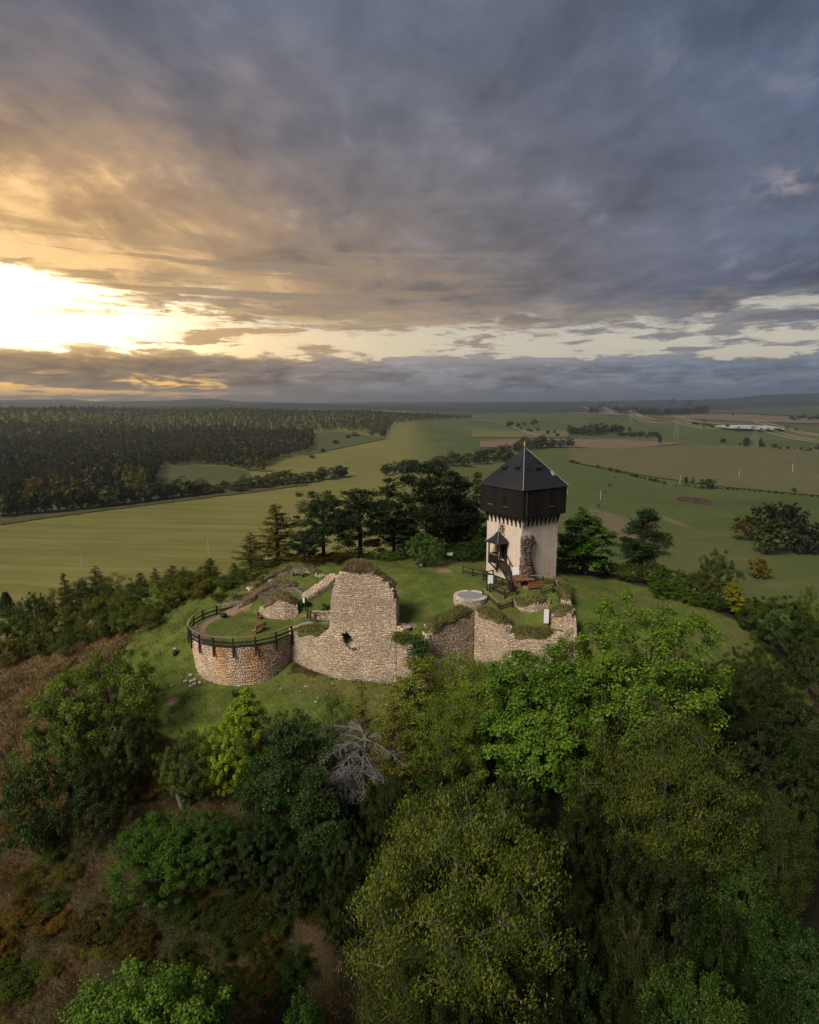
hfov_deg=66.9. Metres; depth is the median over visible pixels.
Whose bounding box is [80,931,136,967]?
scrub
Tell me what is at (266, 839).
bush
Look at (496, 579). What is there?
fence
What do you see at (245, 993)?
scrub
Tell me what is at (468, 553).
bush
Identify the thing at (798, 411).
field
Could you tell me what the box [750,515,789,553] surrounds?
copse tree
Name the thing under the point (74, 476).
forest tree
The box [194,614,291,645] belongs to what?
platform lawn
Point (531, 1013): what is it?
cherry tree
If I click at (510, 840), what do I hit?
bush
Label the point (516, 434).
field
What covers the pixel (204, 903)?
scrub
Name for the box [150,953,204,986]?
scrub
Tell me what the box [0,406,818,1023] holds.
ground
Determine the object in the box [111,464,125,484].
forest edge tree
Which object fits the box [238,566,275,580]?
hedge shrub
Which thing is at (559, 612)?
corner pier
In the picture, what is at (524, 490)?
lookout tower
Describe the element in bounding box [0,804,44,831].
scrub
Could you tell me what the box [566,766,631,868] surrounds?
bush
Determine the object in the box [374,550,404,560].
bush
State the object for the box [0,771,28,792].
scrub
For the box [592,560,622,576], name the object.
bush
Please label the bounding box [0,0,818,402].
sky
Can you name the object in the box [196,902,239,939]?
scrub
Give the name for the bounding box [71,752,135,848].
bush
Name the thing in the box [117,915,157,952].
scrub
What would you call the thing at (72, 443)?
forest
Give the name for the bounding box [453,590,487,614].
well
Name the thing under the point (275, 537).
larch tree
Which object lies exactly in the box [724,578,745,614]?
maple tree
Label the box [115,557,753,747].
lawn grass
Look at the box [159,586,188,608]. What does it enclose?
hedge shrub
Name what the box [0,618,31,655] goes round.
hedge shrub
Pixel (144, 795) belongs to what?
scrub
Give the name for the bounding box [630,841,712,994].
tree
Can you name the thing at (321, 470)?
hedge bush
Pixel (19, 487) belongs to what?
forest tree
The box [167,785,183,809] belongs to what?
dead stump
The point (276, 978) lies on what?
scrub
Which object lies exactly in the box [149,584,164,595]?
bush
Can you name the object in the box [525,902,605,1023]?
tree
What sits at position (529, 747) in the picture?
maple tree
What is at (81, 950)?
scrub
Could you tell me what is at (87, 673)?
plum tree
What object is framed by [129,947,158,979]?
scrub
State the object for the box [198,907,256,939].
scrub
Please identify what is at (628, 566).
bush
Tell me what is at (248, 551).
larch tree
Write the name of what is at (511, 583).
litter bin
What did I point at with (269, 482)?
hedge bush
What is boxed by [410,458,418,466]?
hedge bush
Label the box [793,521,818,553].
copse tree
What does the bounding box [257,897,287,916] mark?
scrub
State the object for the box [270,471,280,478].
hedge bush
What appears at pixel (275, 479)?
hedge bush
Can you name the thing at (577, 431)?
hedge bush
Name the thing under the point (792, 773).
bush
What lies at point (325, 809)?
pine tree
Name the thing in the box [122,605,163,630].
hedge shrub
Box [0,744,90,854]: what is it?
blackthorn shrub
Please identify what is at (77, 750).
plum tree
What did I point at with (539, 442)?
hedge bush
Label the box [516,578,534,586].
picnic table
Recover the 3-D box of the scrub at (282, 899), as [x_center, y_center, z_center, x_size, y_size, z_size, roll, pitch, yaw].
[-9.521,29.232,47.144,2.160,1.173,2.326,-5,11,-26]
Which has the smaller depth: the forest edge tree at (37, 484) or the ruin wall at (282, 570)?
the ruin wall at (282, 570)
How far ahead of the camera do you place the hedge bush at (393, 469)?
678.88 m
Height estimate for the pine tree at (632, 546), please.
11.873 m
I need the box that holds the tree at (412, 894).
[339,772,586,1023]
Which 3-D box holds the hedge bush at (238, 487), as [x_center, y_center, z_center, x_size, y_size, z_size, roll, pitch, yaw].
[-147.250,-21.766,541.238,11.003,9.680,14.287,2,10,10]
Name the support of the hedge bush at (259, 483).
on the ground at (42, 556)
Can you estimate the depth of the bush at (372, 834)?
48.22 m
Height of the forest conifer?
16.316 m
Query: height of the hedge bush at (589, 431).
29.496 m
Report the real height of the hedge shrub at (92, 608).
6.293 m
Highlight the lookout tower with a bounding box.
[480,441,568,581]
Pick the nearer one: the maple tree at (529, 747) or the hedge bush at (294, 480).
the maple tree at (529, 747)
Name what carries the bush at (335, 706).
on the ground at (42, 556)
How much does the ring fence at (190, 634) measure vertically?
2.582 m
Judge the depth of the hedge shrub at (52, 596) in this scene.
201.09 m
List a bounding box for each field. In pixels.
[0,477,307,524]
[153,464,250,484]
[304,432,385,454]
[472,431,567,437]
[480,439,679,447]
[569,445,818,494]
[570,412,675,417]
[676,414,818,422]
[690,407,818,416]
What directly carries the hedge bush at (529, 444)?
on the ground at (42, 556)
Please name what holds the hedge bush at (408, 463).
on the ground at (42, 556)
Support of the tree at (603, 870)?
on the ground at (42, 556)
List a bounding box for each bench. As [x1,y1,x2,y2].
[252,621,266,633]
[254,609,260,619]
[291,567,305,577]
[512,574,527,584]
[527,582,544,590]
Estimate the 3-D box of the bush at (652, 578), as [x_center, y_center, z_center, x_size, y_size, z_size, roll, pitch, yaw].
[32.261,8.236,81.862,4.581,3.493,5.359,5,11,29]
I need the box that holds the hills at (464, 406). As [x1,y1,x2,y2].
[0,399,818,408]
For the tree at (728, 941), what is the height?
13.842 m
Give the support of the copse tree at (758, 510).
on the ground at (42, 556)
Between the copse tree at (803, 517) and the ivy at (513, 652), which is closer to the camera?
the ivy at (513, 652)
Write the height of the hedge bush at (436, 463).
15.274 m
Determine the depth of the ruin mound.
71.46 m
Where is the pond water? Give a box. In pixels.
[715,425,785,428]
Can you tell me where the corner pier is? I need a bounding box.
[547,602,575,629]
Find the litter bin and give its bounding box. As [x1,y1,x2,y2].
[508,581,514,590]
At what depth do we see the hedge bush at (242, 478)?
590.78 m
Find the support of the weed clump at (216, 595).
on the ground at (42, 556)
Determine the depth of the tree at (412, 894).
37.70 m
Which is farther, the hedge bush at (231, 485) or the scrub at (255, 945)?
the hedge bush at (231, 485)
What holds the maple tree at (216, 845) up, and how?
on the ground at (42, 556)
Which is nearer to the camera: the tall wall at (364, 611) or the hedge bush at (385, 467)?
the tall wall at (364, 611)
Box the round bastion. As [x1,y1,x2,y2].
[192,615,291,685]
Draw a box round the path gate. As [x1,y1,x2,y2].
[307,610,316,621]
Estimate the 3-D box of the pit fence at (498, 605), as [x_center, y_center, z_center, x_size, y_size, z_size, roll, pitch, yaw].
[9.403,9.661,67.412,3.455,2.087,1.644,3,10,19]
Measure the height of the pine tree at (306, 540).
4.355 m
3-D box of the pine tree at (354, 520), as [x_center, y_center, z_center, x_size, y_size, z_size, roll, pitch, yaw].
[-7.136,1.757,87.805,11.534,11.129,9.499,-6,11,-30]
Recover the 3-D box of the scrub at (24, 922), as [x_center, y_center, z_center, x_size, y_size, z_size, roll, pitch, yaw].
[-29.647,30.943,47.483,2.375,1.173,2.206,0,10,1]
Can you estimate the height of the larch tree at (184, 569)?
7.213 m
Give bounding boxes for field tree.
[697,479,716,488]
[742,437,749,445]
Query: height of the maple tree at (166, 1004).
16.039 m
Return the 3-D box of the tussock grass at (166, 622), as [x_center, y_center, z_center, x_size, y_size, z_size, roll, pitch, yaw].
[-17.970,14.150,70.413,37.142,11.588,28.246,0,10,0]
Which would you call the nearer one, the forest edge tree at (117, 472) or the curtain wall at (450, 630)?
the curtain wall at (450, 630)
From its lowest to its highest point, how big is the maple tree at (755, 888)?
12.780 m
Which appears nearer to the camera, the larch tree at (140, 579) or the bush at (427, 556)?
the bush at (427, 556)
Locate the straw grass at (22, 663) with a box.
[0,595,155,862]
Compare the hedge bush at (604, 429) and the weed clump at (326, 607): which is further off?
the hedge bush at (604, 429)
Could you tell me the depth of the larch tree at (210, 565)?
84.46 m
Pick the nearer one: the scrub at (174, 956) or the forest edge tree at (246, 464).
the scrub at (174, 956)
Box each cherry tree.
[351,931,465,1023]
[482,953,575,1023]
[529,863,596,981]
[555,687,767,903]
[588,901,681,1023]
[722,783,818,937]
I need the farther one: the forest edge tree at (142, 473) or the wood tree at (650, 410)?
the wood tree at (650, 410)
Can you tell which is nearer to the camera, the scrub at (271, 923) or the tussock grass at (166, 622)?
the scrub at (271, 923)
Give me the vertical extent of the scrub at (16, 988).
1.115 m
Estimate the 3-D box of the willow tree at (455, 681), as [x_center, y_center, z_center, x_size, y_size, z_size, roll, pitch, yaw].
[5.470,17.350,57.723,11.853,9.639,10.979,3,10,18]
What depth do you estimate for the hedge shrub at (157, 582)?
84.55 m
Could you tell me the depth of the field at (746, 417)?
2485.86 m
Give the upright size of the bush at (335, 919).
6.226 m
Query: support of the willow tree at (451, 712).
on the ground at (42, 556)
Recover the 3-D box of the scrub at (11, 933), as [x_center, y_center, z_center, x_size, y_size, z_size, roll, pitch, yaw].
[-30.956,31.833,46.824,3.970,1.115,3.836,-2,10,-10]
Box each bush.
[12,591,56,634]
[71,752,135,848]
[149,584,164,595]
[203,576,219,587]
[210,484,219,490]
[211,829,270,896]
[219,480,227,487]
[228,481,242,490]
[230,758,283,819]
[230,802,304,885]
[233,482,247,490]
[238,474,249,481]
[244,477,257,487]
[250,559,272,568]
[252,476,264,487]
[257,839,327,921]
[258,477,272,487]
[261,557,294,566]
[264,709,302,767]
[269,474,282,484]
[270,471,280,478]
[283,476,291,483]
[290,553,330,564]
[291,477,297,482]
[293,474,305,482]
[300,471,317,481]
[313,466,331,479]
[314,873,364,947]
[315,473,322,479]
[315,809,373,898]
[319,692,355,738]
[322,551,350,559]
[326,554,355,564]
[331,466,348,476]
[334,465,349,476]
[345,550,380,558]
[358,552,383,559]
[359,768,408,865]
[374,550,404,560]
[380,463,391,473]
[384,550,417,558]
[387,461,398,472]
[395,461,405,472]
[400,459,414,466]
[402,751,472,857]
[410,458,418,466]
[424,537,470,554]
[429,458,440,466]
[431,976,508,1023]
[436,548,456,558]
[444,450,461,465]
[447,542,481,560]
[457,454,471,466]
[457,519,486,551]
[460,808,529,883]
[469,536,486,558]
[470,454,479,464]
[474,455,485,463]
[475,448,488,454]
[480,452,490,462]
[486,447,497,454]
[489,764,550,842]
[491,454,496,460]
[496,449,511,460]
[503,444,512,452]
[506,451,513,459]
[516,436,529,446]
[525,439,536,449]
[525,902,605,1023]
[532,437,543,448]
[537,434,547,447]
[539,802,607,918]
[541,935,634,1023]
[544,438,557,447]
[557,439,565,447]
[557,536,590,565]
[560,682,634,796]
[565,437,574,445]
[566,424,573,433]
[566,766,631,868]
[569,427,575,434]
[574,427,581,434]
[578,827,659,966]
[580,427,585,435]
[583,423,594,435]
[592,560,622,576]
[596,422,608,434]
[607,425,614,433]
[611,425,624,432]
[614,561,643,580]
[621,986,673,1023]
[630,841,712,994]
[636,561,671,584]
[646,580,683,597]
[657,568,701,590]
[674,590,712,604]
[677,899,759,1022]
[683,572,721,595]
[687,658,745,720]
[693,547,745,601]
[699,595,731,609]
[699,766,776,858]
[711,710,801,798]
[722,640,793,702]
[733,598,762,615]
[738,970,793,1023]
[746,673,818,771]
[760,736,818,857]
[782,617,818,692]
[786,586,818,672]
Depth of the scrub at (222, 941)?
44.38 m
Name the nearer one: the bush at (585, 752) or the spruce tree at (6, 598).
the bush at (585, 752)
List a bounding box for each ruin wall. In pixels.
[222,599,237,606]
[237,577,304,608]
[246,561,324,590]
[301,573,337,602]
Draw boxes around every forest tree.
[9,479,22,490]
[66,474,79,486]
[76,470,88,486]
[114,476,123,488]
[147,466,156,479]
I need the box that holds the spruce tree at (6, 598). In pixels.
[0,592,15,618]
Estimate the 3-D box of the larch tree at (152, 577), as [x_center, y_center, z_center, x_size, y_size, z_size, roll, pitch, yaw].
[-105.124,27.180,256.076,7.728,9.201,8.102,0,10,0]
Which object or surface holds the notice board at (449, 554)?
on the ground at (42, 556)
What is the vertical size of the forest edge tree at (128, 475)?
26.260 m
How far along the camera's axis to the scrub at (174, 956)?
43.73 m
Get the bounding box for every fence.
[187,600,292,657]
[462,566,487,578]
[482,570,508,586]
[482,588,512,609]
[489,583,516,598]
[529,575,558,593]
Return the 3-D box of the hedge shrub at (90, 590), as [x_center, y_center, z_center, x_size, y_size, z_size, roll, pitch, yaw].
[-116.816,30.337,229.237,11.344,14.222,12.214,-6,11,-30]
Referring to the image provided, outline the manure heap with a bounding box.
[676,496,712,505]
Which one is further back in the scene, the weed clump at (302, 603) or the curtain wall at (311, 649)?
the weed clump at (302, 603)
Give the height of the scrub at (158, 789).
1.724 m
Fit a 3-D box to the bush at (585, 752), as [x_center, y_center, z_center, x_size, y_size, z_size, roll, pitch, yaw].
[16.313,19.855,53.195,6.254,11.615,5.346,9,14,43]
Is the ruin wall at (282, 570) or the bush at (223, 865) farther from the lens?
the ruin wall at (282, 570)
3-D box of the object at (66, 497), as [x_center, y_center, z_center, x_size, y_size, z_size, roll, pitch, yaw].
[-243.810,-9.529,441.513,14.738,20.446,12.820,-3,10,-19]
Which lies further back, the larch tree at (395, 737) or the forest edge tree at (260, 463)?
the forest edge tree at (260, 463)
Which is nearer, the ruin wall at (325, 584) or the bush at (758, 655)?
the bush at (758, 655)
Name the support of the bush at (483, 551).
on the ground at (42, 556)
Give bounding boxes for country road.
[477,420,540,435]
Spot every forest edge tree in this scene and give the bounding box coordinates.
[23,474,47,493]
[45,474,68,491]
[68,477,88,490]
[83,464,105,491]
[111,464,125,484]
[121,462,136,485]
[130,472,142,488]
[135,465,149,485]
[240,448,254,470]
[254,456,267,471]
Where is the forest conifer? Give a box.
[108,472,113,487]
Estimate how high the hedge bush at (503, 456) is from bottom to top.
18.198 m
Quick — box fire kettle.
[220,613,226,617]
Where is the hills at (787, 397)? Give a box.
[0,393,818,404]
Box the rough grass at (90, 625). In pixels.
[0,555,485,694]
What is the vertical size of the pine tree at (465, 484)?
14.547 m
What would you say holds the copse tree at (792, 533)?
on the ground at (42, 556)
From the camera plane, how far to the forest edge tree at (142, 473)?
547.01 m
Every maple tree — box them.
[57,954,237,1023]
[105,810,210,908]
[168,806,241,883]
[283,981,325,1023]
[451,644,624,801]
[544,628,612,754]
[563,589,734,790]
[634,954,750,1023]
[700,838,782,1003]
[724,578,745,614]
[736,909,818,1023]
[746,557,773,577]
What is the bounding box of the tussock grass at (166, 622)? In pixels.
[110,560,412,747]
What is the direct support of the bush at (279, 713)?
on the ground at (42, 556)
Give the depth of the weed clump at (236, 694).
62.75 m
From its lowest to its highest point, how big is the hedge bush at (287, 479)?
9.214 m
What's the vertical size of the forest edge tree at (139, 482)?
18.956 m
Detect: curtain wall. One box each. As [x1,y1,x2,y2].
[289,622,331,676]
[421,603,474,687]
[473,605,512,668]
[507,623,576,671]
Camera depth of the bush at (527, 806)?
49.94 m
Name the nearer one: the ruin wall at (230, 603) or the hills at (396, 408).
the ruin wall at (230, 603)
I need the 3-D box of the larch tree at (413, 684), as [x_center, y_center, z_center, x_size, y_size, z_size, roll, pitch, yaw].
[0.228,18.292,55.037,10.073,12.019,10.513,0,10,-2]
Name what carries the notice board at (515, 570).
on the ground at (42, 556)
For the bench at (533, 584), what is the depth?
69.42 m
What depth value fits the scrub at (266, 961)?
43.99 m
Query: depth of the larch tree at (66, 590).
204.35 m
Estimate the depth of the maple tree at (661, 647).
50.78 m
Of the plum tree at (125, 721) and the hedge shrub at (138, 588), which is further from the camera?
the hedge shrub at (138, 588)
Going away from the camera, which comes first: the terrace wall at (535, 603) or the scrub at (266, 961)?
the scrub at (266, 961)
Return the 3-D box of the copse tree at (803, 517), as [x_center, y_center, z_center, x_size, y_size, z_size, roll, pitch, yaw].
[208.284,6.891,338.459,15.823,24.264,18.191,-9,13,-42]
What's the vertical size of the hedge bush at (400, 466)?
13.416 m
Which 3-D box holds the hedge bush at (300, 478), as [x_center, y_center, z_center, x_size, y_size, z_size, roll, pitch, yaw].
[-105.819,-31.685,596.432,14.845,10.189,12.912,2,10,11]
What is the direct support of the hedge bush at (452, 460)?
on the ground at (42, 556)
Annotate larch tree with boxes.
[53,573,78,622]
[84,566,108,589]
[132,572,152,596]
[146,568,162,587]
[161,565,186,585]
[179,567,189,578]
[199,558,222,579]
[224,562,240,579]
[229,533,265,571]
[244,502,308,566]
[341,682,380,761]
[358,698,433,824]
[360,654,467,784]
[397,497,428,553]
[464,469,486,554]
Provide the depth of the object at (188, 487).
511.64 m
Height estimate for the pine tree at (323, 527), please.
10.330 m
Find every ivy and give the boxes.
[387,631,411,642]
[401,634,443,669]
[509,650,530,661]
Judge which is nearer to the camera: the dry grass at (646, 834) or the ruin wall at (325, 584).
the dry grass at (646, 834)
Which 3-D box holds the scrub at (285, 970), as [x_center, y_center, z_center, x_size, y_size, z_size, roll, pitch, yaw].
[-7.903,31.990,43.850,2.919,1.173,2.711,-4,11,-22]
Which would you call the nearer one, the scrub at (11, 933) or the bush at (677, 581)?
the scrub at (11, 933)
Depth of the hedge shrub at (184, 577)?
82.84 m
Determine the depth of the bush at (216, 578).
78.71 m
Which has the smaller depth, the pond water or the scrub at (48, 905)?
the scrub at (48, 905)
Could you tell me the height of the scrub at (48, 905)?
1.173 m
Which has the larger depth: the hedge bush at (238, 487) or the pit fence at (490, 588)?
the hedge bush at (238, 487)
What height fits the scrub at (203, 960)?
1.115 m
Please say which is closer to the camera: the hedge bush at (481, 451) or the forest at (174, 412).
the hedge bush at (481, 451)
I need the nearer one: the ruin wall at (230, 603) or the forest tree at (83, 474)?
the ruin wall at (230, 603)
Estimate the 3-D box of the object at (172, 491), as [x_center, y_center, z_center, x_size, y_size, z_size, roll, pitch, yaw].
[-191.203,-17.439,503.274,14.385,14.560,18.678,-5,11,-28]
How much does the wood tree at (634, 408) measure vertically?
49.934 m
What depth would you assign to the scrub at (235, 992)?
42.37 m
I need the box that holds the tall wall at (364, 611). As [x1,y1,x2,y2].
[329,557,399,683]
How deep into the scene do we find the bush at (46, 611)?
91.58 m
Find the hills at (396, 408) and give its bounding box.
[120,403,739,412]
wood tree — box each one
[631,406,638,414]
[647,408,653,415]
[683,408,690,414]
[692,405,697,413]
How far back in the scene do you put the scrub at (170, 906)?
45.85 m
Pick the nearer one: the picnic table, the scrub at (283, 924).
the scrub at (283, 924)
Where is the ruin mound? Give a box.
[259,588,297,619]
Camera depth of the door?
74.86 m
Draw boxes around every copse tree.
[728,515,758,540]
[748,502,784,540]
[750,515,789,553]
[765,501,799,542]
[777,503,811,544]
[781,519,815,552]
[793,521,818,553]
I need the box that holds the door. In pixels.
[502,544,503,558]
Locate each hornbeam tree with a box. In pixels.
[556,506,618,575]
[733,595,815,650]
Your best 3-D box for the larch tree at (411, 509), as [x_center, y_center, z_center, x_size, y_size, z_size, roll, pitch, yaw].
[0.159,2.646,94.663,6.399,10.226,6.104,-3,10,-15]
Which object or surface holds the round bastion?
on the ground at (42, 556)
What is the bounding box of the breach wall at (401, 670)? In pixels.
[396,622,420,686]
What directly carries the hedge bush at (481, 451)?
on the ground at (42, 556)
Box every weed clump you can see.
[208,592,228,600]
[232,688,240,698]
[299,598,311,606]
[318,603,330,610]
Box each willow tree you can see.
[392,692,492,796]
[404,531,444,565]
[405,648,528,751]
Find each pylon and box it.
[673,414,680,438]
[749,418,761,447]
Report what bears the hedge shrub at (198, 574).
on the ground at (42, 556)
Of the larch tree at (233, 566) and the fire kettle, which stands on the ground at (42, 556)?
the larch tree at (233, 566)
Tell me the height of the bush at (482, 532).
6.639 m
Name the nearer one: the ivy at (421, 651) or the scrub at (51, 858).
the scrub at (51, 858)
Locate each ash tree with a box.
[195,712,258,796]
[219,686,270,776]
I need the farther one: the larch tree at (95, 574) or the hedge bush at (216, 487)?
the hedge bush at (216, 487)
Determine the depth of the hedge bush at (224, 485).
554.84 m
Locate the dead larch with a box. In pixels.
[318,717,411,813]
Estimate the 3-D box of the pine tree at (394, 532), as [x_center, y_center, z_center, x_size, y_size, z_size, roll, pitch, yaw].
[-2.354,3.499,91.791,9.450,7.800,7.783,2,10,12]
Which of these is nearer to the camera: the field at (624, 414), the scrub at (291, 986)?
the scrub at (291, 986)
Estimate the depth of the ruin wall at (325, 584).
74.67 m
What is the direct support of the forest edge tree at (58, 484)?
on the ground at (42, 556)
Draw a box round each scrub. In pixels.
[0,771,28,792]
[0,797,21,812]
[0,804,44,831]
[0,862,50,903]
[0,892,41,930]
[0,922,25,948]
[0,941,22,967]
[0,944,41,1005]
[0,959,28,992]
[0,981,35,1023]
[1,903,37,928]
[4,794,45,816]
[25,896,76,935]
[28,837,73,866]
[32,816,75,846]
[32,856,86,891]
[33,884,70,913]
[35,949,70,981]
[53,902,136,947]
[63,933,97,962]
[79,912,126,943]
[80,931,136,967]
[102,982,133,1016]
[106,896,139,921]
[112,715,160,740]
[113,774,166,801]
[114,942,155,967]
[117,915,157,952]
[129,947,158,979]
[146,956,170,988]
[147,890,193,925]
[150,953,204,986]
[152,771,187,797]
[156,883,200,929]
[158,940,194,971]
[168,940,196,964]
[174,954,218,996]
[176,913,205,935]
[177,889,212,915]
[177,957,202,987]
[192,906,216,932]
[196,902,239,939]
[196,965,244,993]
[196,969,249,1013]
[197,890,271,944]
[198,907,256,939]
[200,894,244,933]
[207,902,270,947]
[211,936,238,963]
[223,872,273,906]
[227,897,273,933]
[237,936,280,970]
[238,964,281,1007]
[241,929,286,962]
[242,861,299,902]
[243,964,299,1010]
[249,912,276,930]
[252,908,292,936]
[256,962,286,998]
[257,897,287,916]
[258,917,286,943]
[269,887,298,907]
[277,942,316,982]
[278,864,326,908]
[293,888,343,927]
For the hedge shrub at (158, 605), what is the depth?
75.99 m
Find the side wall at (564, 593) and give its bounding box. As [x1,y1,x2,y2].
[555,575,576,665]
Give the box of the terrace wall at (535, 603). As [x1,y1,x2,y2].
[511,593,550,612]
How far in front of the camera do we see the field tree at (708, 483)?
562.65 m
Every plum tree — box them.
[0,696,114,807]
[23,648,166,760]
[97,710,159,786]
[151,727,218,806]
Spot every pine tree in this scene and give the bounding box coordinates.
[228,707,340,830]
[287,530,325,562]
[287,762,345,875]
[291,490,347,555]
[324,487,396,558]
[365,509,422,555]
[372,460,474,553]
[431,476,486,549]
[616,507,676,577]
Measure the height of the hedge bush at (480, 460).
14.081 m
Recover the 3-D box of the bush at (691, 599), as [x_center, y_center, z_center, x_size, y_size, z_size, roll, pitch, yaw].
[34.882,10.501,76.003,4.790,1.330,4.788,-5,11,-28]
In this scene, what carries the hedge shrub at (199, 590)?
on the ground at (42, 556)
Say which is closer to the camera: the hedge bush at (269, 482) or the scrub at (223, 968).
the scrub at (223, 968)
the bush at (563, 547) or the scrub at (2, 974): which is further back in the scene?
the bush at (563, 547)
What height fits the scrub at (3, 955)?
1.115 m
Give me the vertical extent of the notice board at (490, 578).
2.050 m
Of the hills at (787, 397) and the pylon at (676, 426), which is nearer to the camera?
the pylon at (676, 426)
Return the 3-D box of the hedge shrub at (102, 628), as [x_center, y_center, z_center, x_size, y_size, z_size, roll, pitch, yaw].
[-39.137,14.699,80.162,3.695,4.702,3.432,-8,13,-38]
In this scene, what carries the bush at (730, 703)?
on the ground at (42, 556)
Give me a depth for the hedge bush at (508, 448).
944.31 m
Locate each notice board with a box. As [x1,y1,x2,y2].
[446,552,453,562]
[486,574,493,590]
[512,567,518,574]
[544,609,549,627]
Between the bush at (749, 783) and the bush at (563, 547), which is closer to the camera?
the bush at (749, 783)
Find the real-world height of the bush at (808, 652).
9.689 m
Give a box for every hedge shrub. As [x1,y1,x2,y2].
[0,606,19,637]
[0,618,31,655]
[0,636,29,666]
[15,594,41,625]
[26,618,56,657]
[36,586,75,623]
[36,613,80,650]
[43,625,80,657]
[55,581,94,612]
[60,598,93,633]
[67,613,109,643]
[78,574,108,607]
[81,589,119,621]
[92,607,119,636]
[98,571,133,596]
[98,588,141,619]
[108,581,155,607]
[108,610,137,632]
[116,601,150,626]
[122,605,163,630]
[137,597,175,615]
[152,576,183,590]
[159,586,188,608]
[166,570,201,587]
[168,579,196,597]
[181,575,212,596]
[183,565,218,581]
[212,574,239,590]
[224,568,259,583]
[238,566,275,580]
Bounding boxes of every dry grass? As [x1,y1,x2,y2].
[0,590,501,1023]
[408,679,818,1023]
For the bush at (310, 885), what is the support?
on the ground at (42, 556)
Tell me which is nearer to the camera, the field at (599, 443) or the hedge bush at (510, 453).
the hedge bush at (510, 453)
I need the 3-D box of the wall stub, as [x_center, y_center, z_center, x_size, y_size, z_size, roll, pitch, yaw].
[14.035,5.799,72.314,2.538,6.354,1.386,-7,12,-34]
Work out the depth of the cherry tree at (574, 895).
41.59 m
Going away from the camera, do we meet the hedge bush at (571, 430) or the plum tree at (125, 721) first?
the plum tree at (125, 721)
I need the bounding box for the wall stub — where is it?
[519,534,535,582]
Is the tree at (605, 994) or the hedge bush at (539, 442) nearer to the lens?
the tree at (605, 994)
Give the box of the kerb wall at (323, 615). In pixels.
[311,610,329,619]
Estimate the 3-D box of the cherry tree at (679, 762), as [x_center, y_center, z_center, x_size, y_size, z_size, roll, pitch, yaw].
[19.126,21.847,48.105,15.162,17.179,14.043,8,12,37]
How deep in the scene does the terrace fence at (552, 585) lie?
70.66 m
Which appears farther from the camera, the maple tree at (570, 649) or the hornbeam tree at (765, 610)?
the hornbeam tree at (765, 610)
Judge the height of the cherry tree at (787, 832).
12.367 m
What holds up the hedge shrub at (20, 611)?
on the ground at (42, 556)

